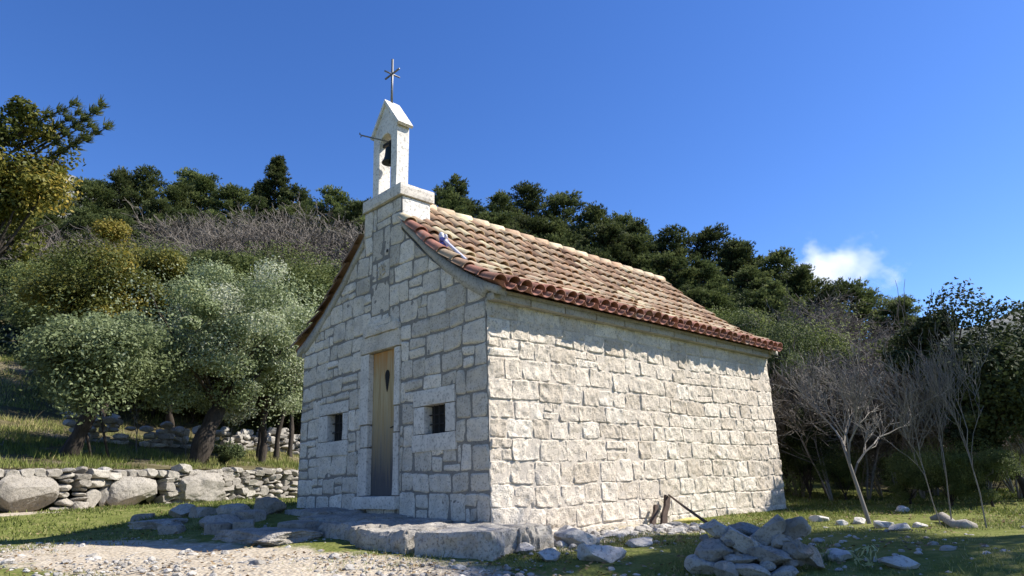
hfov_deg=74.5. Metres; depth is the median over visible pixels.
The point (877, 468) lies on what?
scrub
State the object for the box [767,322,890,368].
bare tree
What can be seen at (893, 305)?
pine tree
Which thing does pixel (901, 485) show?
green shrub
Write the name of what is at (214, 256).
leafy tree
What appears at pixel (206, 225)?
bare tree
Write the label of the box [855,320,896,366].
bare tree
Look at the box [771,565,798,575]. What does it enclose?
stone
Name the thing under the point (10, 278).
green shrub
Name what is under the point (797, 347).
green shrub
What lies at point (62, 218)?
pine tree
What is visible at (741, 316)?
green shrub
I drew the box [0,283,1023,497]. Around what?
hillside
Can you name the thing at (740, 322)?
green shrub
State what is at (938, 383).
bare sapling
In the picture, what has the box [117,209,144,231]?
pine tree
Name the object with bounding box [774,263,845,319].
pine tree
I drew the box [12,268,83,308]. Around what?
green shrub
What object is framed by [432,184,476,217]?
pine tree
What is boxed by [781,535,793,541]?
stone
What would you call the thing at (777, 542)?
stone
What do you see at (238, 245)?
bare tree
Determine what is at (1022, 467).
green shrub
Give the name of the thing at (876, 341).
bare tree
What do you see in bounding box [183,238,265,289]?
green shrub
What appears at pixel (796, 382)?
bare tree
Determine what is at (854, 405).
slender bare tree
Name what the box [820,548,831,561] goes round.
weed
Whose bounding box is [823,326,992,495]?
bare tree
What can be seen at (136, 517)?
rock
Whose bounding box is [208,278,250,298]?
green shrub
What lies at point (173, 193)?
pine tree
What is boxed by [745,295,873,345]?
bare tree
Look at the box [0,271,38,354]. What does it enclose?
undergrowth
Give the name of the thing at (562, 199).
pine tree
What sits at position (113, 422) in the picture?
rubble wall
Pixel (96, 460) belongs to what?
terrace grass
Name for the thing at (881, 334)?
bare tree
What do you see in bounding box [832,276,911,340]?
pine tree
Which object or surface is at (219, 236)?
bare tree
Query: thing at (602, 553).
rock
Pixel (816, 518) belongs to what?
stone
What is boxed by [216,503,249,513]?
rock
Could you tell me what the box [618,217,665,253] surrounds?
pine tree
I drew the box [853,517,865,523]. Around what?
stone
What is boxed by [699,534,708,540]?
stone
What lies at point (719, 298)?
pine tree
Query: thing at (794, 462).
shrub
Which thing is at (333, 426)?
window
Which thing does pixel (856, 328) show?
bare tree
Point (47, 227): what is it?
pine tree
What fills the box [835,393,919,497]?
bare tree
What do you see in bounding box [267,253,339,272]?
bare tree
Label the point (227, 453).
round bush
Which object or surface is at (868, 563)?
weed
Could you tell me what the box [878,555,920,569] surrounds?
stone
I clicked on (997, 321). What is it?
mountain
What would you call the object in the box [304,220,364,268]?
bare tree
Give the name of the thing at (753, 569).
stone
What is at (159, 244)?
green shrub
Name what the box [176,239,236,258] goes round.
bare tree
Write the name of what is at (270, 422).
green shrub
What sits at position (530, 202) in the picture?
pine tree
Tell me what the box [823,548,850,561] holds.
stone
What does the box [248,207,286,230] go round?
pine tree
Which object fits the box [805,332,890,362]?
bare tree
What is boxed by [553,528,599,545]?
rock
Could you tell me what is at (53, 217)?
pine tree
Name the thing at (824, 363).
bare tree
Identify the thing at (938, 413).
bare sapling
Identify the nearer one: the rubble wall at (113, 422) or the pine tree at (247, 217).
the rubble wall at (113, 422)
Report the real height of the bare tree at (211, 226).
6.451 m
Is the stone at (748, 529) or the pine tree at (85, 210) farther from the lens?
the pine tree at (85, 210)
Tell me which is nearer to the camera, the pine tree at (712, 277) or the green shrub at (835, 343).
the green shrub at (835, 343)
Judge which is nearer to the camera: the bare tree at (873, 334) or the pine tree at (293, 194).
the bare tree at (873, 334)
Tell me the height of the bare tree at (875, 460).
3.042 m
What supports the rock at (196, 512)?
on the ground at (164, 552)
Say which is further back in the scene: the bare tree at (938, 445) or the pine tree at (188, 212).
the pine tree at (188, 212)
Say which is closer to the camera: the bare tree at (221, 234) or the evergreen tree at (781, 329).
the evergreen tree at (781, 329)
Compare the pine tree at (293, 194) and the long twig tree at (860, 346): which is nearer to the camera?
the long twig tree at (860, 346)
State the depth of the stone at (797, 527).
5.10 m
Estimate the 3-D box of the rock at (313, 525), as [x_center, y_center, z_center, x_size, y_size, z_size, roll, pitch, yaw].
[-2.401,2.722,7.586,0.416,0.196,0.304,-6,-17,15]
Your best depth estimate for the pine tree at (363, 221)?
50.77 m
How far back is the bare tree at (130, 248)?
36.53 m
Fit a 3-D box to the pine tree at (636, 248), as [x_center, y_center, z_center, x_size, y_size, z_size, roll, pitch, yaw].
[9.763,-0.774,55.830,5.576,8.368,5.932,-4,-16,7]
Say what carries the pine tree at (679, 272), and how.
on the hillside
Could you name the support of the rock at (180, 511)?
on the ground at (164, 552)
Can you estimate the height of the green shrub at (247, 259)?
5.881 m
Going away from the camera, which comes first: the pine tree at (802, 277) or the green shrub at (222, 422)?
the green shrub at (222, 422)
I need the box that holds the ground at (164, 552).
[0,480,1023,575]
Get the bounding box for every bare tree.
[1,219,104,265]
[21,215,131,258]
[57,223,145,255]
[67,237,174,256]
[123,199,234,252]
[145,214,269,255]
[147,205,222,245]
[152,211,266,258]
[165,209,240,249]
[167,234,305,262]
[172,231,228,259]
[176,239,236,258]
[183,236,262,260]
[186,217,269,249]
[188,221,283,260]
[194,209,331,263]
[210,227,273,266]
[214,202,314,251]
[217,188,329,260]
[245,204,348,264]
[251,251,315,278]
[252,203,354,265]
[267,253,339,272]
[280,219,342,256]
[287,251,338,266]
[298,205,364,263]
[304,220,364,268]
[314,228,357,262]
[326,236,355,270]
[741,304,822,344]
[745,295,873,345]
[766,334,922,523]
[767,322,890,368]
[767,331,850,495]
[768,345,848,496]
[768,354,878,446]
[769,352,886,500]
[775,347,863,493]
[777,283,870,337]
[782,299,889,348]
[789,311,858,351]
[792,364,986,499]
[803,352,848,374]
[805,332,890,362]
[806,348,844,377]
[807,346,845,381]
[817,314,900,353]
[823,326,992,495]
[823,347,872,379]
[823,364,952,492]
[826,363,907,495]
[829,362,873,486]
[833,371,949,497]
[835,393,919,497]
[840,354,897,377]
[841,309,921,355]
[841,435,933,485]
[843,357,938,495]
[846,346,957,498]
[849,321,902,352]
[851,330,898,353]
[854,321,890,342]
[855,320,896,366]
[855,330,905,363]
[859,342,902,382]
[860,431,1020,492]
[863,330,1023,494]
[881,342,978,468]
[898,374,1023,455]
[914,404,1023,498]
[921,425,1023,482]
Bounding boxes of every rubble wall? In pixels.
[60,405,81,417]
[62,412,135,443]
[192,425,299,454]
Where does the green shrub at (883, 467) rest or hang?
on the hillside
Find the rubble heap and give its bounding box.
[139,421,190,448]
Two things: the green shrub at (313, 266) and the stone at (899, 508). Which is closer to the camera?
the stone at (899, 508)
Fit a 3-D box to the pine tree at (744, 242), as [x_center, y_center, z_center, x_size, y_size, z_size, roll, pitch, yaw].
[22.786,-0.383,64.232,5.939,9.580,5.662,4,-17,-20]
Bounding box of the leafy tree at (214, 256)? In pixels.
[128,242,240,426]
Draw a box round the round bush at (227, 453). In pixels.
[212,440,246,465]
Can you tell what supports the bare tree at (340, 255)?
on the hillside
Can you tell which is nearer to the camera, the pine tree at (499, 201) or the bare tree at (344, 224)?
the bare tree at (344, 224)
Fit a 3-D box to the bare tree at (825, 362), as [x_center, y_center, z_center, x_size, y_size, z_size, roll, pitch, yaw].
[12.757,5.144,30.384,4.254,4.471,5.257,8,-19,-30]
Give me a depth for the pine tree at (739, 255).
61.20 m
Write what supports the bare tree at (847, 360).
on the hillside
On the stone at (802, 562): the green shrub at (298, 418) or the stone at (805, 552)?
the stone at (805, 552)
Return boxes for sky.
[0,0,1023,339]
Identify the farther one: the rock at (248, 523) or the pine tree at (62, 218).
the pine tree at (62, 218)
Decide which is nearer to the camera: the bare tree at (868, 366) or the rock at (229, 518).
the rock at (229, 518)
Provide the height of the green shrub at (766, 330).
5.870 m
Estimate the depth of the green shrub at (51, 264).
29.93 m
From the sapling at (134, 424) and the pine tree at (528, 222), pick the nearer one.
the sapling at (134, 424)
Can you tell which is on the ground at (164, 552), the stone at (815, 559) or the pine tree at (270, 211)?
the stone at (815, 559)
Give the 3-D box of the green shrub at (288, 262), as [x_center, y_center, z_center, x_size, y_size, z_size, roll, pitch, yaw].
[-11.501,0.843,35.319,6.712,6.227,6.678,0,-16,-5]
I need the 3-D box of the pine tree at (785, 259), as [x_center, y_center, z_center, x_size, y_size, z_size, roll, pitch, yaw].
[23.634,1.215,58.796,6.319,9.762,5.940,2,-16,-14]
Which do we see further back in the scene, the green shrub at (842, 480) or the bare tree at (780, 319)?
the bare tree at (780, 319)
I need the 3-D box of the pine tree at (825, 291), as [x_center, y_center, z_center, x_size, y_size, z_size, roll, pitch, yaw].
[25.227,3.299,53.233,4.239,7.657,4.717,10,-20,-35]
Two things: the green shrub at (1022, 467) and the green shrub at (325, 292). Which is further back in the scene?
the green shrub at (325, 292)
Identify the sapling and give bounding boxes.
[128,402,143,450]
[167,425,186,458]
[229,413,246,446]
[849,344,953,525]
[881,335,968,518]
[912,299,996,527]
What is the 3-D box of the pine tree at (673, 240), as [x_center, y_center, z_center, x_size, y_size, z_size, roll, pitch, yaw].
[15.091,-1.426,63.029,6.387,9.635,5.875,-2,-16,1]
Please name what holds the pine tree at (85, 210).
on the hillside
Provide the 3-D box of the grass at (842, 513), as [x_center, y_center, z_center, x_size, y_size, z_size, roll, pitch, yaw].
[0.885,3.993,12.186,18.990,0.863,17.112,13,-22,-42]
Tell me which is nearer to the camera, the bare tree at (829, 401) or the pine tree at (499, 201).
the bare tree at (829, 401)
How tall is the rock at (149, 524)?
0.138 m
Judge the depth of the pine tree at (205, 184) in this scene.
61.66 m
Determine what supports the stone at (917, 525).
on the ground at (164, 552)
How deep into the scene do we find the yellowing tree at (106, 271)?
21.10 m
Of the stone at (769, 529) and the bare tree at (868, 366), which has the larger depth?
the bare tree at (868, 366)
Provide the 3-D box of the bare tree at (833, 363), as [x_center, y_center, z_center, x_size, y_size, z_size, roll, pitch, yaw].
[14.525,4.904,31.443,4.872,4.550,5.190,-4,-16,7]
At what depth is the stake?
8.87 m
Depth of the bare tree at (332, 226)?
46.81 m
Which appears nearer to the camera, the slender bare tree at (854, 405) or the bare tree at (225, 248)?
the slender bare tree at (854, 405)
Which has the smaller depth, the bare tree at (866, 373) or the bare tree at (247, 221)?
the bare tree at (866, 373)
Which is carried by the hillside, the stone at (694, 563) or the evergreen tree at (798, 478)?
the evergreen tree at (798, 478)
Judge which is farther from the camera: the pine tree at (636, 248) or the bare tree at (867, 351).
the pine tree at (636, 248)
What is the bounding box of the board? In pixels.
[660,495,669,523]
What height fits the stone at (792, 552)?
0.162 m
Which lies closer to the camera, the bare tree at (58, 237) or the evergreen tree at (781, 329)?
the evergreen tree at (781, 329)
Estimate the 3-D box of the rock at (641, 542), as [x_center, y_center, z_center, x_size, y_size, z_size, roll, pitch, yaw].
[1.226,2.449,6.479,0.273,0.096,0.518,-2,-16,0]
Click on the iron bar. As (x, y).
(690, 511)
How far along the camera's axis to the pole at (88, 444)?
15.29 m
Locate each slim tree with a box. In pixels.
[255,371,300,458]
[273,325,307,459]
[287,389,302,456]
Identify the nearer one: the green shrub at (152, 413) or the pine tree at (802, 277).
the green shrub at (152, 413)
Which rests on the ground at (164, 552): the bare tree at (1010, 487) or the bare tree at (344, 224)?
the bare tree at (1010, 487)
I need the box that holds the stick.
[672,518,699,522]
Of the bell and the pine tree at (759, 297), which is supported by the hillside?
the pine tree at (759, 297)
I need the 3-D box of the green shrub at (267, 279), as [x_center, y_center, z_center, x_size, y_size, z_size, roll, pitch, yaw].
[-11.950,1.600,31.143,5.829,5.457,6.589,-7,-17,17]
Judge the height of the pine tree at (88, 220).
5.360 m
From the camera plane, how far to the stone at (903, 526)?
7.08 m
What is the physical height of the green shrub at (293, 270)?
6.894 m
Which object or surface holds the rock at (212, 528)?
on the ground at (164, 552)
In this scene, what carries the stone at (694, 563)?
on the ground at (164, 552)
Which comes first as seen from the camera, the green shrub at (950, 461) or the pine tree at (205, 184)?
the green shrub at (950, 461)
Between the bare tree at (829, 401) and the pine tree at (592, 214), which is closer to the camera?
the bare tree at (829, 401)
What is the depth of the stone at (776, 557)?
4.94 m
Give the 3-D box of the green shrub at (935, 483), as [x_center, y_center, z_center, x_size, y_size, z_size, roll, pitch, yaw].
[7.085,3.020,10.965,1.336,1.217,1.329,-16,-21,40]
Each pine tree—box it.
[0,217,59,271]
[0,218,40,294]
[31,201,69,267]
[47,219,83,248]
[52,200,68,228]
[53,205,103,239]
[63,175,118,216]
[63,212,109,247]
[90,165,148,236]
[94,207,128,240]
[100,212,145,248]
[115,163,167,220]
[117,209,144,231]
[130,215,168,245]
[134,197,184,230]
[145,178,200,226]
[164,167,210,218]
[166,207,205,232]
[187,171,240,225]
[198,208,233,233]
[202,182,269,229]
[221,212,263,232]
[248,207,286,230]
[273,182,314,224]
[276,201,320,230]
[305,185,352,224]
[319,217,338,238]
[324,197,370,231]
[335,198,360,228]
[354,216,364,233]
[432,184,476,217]
[440,173,484,218]
[475,189,525,226]
[475,209,514,229]
[507,180,546,233]
[508,212,551,237]
[508,225,541,237]
[531,189,589,244]
[533,232,575,248]
[534,214,585,246]
[569,200,616,247]
[571,218,634,264]
[578,243,621,263]
[608,210,636,258]
[612,230,657,270]
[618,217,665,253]
[624,252,671,280]
[640,268,665,278]
[646,224,701,287]
[650,250,704,291]
[673,255,742,312]
[678,284,720,313]
[685,223,735,286]
[700,287,740,319]
[711,236,763,294]
[718,238,773,276]
[728,263,780,305]
[731,287,800,326]
[752,278,807,317]
[755,245,818,289]
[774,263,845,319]
[794,304,830,328]
[806,281,865,342]
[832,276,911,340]
[864,294,924,338]
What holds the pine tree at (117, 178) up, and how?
on the hillside
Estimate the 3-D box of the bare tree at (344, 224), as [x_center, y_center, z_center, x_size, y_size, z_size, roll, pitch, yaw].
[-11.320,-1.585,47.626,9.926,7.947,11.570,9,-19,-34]
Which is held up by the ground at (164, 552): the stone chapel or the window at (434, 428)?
the stone chapel
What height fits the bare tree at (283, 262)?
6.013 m
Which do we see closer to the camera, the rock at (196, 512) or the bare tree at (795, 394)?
the rock at (196, 512)
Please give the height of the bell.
0.429 m
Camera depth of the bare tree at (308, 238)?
41.18 m
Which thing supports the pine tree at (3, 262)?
on the hillside
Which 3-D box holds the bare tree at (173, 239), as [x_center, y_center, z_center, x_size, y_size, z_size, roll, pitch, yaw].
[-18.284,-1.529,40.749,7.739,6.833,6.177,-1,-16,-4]
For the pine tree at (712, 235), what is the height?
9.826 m
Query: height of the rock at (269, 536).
0.163 m
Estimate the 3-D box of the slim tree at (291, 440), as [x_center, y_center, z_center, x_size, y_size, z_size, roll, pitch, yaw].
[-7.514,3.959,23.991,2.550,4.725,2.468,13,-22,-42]
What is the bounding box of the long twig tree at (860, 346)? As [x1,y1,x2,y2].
[785,279,949,494]
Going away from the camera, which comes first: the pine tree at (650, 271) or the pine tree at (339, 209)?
the pine tree at (650, 271)
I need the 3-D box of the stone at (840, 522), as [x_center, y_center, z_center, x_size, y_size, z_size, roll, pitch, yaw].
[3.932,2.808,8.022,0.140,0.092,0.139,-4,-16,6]
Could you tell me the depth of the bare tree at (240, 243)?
39.34 m
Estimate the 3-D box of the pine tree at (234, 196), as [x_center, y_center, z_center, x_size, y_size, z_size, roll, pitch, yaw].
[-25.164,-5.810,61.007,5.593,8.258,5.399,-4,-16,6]
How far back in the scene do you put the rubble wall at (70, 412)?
21.58 m
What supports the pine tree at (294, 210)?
on the hillside
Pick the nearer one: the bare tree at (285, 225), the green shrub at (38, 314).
the green shrub at (38, 314)
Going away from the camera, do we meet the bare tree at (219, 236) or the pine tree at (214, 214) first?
the bare tree at (219, 236)
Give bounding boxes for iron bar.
[668,494,707,522]
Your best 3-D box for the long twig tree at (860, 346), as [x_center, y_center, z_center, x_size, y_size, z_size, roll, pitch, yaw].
[7.130,1.889,13.226,1.385,4.702,2.825,13,-22,-42]
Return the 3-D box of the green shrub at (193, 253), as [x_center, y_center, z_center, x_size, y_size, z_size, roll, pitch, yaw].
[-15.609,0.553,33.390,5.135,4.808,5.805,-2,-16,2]
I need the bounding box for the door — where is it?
[370,349,394,495]
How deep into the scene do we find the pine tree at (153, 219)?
46.04 m
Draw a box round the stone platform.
[284,507,553,560]
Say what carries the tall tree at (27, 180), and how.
on the ground at (164, 552)
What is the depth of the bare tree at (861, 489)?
16.27 m
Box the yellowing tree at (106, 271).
[0,216,201,428]
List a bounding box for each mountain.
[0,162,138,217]
[938,312,1023,344]
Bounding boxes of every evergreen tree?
[728,314,816,491]
[771,340,843,497]
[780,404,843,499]
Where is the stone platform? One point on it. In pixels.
(401, 534)
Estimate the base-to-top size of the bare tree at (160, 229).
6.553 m
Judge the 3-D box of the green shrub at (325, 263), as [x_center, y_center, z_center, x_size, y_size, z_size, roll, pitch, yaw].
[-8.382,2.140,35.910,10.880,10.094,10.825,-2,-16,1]
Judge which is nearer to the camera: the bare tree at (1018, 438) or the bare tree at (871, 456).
the bare tree at (1018, 438)
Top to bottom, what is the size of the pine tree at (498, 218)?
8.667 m
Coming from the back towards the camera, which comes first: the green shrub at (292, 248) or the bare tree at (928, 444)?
the green shrub at (292, 248)
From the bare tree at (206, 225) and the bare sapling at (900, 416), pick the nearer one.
the bare sapling at (900, 416)
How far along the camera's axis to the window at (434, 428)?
8.16 m
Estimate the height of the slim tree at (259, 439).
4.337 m
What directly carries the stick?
on the ground at (164, 552)
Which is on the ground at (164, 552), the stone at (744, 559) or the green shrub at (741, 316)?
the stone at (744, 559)
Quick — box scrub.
[782,438,1023,481]
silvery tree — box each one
[91,255,327,470]
[175,291,313,463]
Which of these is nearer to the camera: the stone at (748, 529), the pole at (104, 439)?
the stone at (748, 529)
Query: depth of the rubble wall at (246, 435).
22.93 m
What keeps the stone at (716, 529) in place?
on the stone at (742, 542)
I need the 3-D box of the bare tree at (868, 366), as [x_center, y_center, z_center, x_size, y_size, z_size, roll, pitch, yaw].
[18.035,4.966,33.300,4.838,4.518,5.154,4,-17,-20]
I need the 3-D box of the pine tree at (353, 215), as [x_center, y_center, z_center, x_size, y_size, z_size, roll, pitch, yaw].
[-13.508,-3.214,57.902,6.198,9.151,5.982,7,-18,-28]
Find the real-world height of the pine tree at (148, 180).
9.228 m
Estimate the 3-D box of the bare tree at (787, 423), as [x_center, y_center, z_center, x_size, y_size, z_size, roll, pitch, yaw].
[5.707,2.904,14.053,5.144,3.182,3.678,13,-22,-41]
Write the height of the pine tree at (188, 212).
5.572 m
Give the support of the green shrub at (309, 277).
on the hillside
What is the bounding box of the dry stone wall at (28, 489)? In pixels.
[0,464,298,512]
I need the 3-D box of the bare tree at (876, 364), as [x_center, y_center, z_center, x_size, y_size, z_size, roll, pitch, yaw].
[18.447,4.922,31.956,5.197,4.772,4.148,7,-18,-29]
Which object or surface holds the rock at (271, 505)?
on the ground at (164, 552)
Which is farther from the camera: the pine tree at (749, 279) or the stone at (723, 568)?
the pine tree at (749, 279)
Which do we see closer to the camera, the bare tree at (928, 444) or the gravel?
the gravel
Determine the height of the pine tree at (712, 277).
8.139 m
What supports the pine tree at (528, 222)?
on the hillside
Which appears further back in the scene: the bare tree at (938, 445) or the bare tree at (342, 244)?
the bare tree at (342, 244)
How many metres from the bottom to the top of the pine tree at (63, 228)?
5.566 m
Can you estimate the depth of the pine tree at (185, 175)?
63.65 m
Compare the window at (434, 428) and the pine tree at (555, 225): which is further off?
the pine tree at (555, 225)
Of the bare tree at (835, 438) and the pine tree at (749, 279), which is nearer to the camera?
the bare tree at (835, 438)
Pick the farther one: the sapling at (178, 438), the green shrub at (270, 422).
the green shrub at (270, 422)
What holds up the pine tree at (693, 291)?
on the hillside
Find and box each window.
[316,400,348,457]
[412,384,456,452]
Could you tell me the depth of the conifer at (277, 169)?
66.53 m
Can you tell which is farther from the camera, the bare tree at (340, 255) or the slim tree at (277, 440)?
the bare tree at (340, 255)
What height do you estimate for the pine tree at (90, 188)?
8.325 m
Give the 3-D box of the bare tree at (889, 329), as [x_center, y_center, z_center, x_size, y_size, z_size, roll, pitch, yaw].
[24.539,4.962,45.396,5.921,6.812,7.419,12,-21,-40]
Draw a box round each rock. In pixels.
[128,518,187,529]
[130,513,154,521]
[157,524,185,534]
[168,503,194,517]
[189,506,216,517]
[199,514,240,527]
[204,522,232,534]
[212,527,322,545]
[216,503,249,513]
[230,509,266,521]
[232,519,254,528]
[253,497,286,514]
[277,520,320,530]
[515,542,534,553]
[538,548,560,561]
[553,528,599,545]
[558,525,572,530]
[577,544,626,562]
[600,530,633,537]
[625,537,652,547]
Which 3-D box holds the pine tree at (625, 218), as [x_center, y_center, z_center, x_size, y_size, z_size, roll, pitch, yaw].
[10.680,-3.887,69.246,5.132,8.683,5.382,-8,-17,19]
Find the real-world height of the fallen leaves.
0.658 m
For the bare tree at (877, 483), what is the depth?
15.33 m
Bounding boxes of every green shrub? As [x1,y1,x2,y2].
[0,238,97,304]
[0,252,91,329]
[0,263,57,332]
[2,242,95,285]
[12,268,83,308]
[17,302,60,333]
[123,232,212,286]
[130,379,180,416]
[169,244,252,280]
[176,374,211,423]
[181,373,245,426]
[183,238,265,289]
[187,239,307,285]
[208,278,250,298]
[210,263,319,295]
[226,260,269,280]
[230,254,321,305]
[234,239,334,280]
[237,382,283,431]
[241,238,340,291]
[252,246,335,308]
[258,251,340,288]
[272,394,302,441]
[273,256,341,309]
[281,245,342,309]
[305,242,347,287]
[702,302,788,336]
[706,304,771,335]
[727,319,804,360]
[751,319,850,368]
[760,299,884,375]
[810,446,874,499]
[842,451,872,483]
[872,452,904,482]
[875,443,948,503]
[900,436,991,506]
[922,438,1023,506]
[931,447,974,472]
[993,446,1023,491]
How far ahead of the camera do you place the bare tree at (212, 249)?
35.02 m
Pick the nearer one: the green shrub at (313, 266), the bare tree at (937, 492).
the bare tree at (937, 492)
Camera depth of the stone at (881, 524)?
7.42 m
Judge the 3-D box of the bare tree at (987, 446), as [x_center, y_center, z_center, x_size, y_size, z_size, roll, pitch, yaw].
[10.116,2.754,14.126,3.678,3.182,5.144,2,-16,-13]
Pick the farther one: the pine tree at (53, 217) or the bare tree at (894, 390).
the pine tree at (53, 217)
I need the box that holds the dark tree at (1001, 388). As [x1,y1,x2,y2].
[871,277,1023,497]
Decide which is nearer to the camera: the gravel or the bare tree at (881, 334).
the gravel
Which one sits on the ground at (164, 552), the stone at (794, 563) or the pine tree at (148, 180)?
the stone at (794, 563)
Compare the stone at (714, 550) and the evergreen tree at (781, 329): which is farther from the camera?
the evergreen tree at (781, 329)
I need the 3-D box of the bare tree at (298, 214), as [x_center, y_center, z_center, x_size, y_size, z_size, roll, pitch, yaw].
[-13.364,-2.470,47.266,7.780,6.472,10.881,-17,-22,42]
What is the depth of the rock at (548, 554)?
5.73 m
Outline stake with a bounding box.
[650,504,658,524]
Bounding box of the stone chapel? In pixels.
[290,59,785,534]
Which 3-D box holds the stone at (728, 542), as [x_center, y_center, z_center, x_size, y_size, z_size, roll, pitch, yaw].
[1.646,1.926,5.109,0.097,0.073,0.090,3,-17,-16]
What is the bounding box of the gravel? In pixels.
[0,513,1023,575]
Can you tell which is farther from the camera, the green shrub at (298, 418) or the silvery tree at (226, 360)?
the green shrub at (298, 418)
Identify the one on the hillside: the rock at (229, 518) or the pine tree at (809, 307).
the pine tree at (809, 307)
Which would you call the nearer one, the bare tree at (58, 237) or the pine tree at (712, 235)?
the bare tree at (58, 237)
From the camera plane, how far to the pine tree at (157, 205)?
51.90 m
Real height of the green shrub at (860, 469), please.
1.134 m
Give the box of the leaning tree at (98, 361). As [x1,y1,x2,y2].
[0,287,198,456]
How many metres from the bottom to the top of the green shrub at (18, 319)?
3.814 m
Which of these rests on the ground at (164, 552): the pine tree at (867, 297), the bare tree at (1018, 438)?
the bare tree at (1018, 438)
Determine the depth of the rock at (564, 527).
7.43 m
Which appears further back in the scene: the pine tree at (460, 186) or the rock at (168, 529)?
the pine tree at (460, 186)
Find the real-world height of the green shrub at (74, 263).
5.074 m
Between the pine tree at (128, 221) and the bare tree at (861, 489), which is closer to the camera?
the bare tree at (861, 489)
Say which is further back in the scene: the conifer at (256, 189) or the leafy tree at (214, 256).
the conifer at (256, 189)
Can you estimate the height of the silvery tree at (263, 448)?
5.394 m
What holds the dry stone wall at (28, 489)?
on the ground at (164, 552)
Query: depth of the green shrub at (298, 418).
26.32 m
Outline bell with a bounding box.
[359,133,390,166]
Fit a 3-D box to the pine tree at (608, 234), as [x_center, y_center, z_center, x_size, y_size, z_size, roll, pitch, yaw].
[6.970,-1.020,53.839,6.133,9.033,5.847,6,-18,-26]
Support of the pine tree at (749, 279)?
on the hillside
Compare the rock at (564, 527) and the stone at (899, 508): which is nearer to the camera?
the rock at (564, 527)
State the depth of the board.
9.03 m
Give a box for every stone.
[684,554,715,573]
[695,539,733,561]
[699,519,727,538]
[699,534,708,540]
[713,560,739,575]
[720,526,764,553]
[722,539,734,546]
[723,554,757,563]
[727,522,759,536]
[735,563,770,575]
[747,546,792,565]
[750,514,785,545]
[759,561,775,571]
[771,533,789,549]
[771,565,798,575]
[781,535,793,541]
[782,516,808,539]
[782,542,813,559]
[782,559,798,567]
[785,519,810,537]
[787,540,802,559]
[797,559,806,565]
[805,545,824,568]
[809,515,828,521]
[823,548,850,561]
[835,520,847,524]
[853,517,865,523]
[873,520,894,527]
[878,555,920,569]
[888,523,910,530]
[895,505,909,511]
[912,522,926,527]
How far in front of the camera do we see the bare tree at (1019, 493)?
12.38 m
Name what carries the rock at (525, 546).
on the ground at (164, 552)
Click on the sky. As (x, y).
(881, 142)
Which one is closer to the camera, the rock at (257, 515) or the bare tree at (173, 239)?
the rock at (257, 515)
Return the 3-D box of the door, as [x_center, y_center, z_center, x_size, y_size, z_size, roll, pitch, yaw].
[-1.684,1.776,8.969,0.119,1.894,0.599,13,-22,-42]
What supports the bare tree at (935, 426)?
on the ground at (164, 552)
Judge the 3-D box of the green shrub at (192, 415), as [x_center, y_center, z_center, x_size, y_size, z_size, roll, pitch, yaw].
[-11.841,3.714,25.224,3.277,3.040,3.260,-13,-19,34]
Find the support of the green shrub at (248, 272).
on the hillside
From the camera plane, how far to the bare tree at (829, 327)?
42.72 m
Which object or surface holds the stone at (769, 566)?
on the stone at (753, 569)
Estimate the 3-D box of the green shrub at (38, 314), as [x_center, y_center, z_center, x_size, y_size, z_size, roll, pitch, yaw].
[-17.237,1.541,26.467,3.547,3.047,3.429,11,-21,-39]
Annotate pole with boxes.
[79,399,92,457]
[98,409,109,458]
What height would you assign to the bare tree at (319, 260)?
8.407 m
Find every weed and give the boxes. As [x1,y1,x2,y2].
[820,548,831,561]
[848,544,878,570]
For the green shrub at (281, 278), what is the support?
on the hillside
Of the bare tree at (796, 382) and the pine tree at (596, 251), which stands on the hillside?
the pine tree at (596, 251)
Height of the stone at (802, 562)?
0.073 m
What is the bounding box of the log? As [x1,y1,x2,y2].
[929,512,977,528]
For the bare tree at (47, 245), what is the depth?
35.35 m
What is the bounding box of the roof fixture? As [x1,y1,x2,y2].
[438,232,467,259]
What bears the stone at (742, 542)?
on the stone at (776, 557)
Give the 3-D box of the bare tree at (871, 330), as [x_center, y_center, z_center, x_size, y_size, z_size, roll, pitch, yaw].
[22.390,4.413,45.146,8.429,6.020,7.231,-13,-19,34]
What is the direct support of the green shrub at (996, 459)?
on the ground at (164, 552)
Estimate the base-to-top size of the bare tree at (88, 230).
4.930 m
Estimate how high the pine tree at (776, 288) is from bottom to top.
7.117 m
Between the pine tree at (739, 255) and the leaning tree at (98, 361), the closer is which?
the leaning tree at (98, 361)
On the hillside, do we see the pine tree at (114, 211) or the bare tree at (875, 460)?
the pine tree at (114, 211)
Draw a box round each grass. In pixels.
[0,343,299,469]
[0,487,1023,575]
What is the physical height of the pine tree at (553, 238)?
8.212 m
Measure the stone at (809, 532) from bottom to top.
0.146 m
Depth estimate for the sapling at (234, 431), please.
20.83 m
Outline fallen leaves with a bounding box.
[0,497,1023,575]
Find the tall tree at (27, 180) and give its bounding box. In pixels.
[0,94,114,263]
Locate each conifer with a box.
[248,180,264,214]
[250,154,291,221]
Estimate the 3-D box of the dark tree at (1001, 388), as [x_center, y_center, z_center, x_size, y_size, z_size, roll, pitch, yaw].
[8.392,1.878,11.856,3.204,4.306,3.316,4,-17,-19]
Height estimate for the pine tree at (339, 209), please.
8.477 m
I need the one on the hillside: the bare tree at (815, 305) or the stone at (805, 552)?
the bare tree at (815, 305)
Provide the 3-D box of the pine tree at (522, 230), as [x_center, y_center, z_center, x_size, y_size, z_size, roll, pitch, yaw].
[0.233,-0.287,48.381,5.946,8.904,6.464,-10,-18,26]

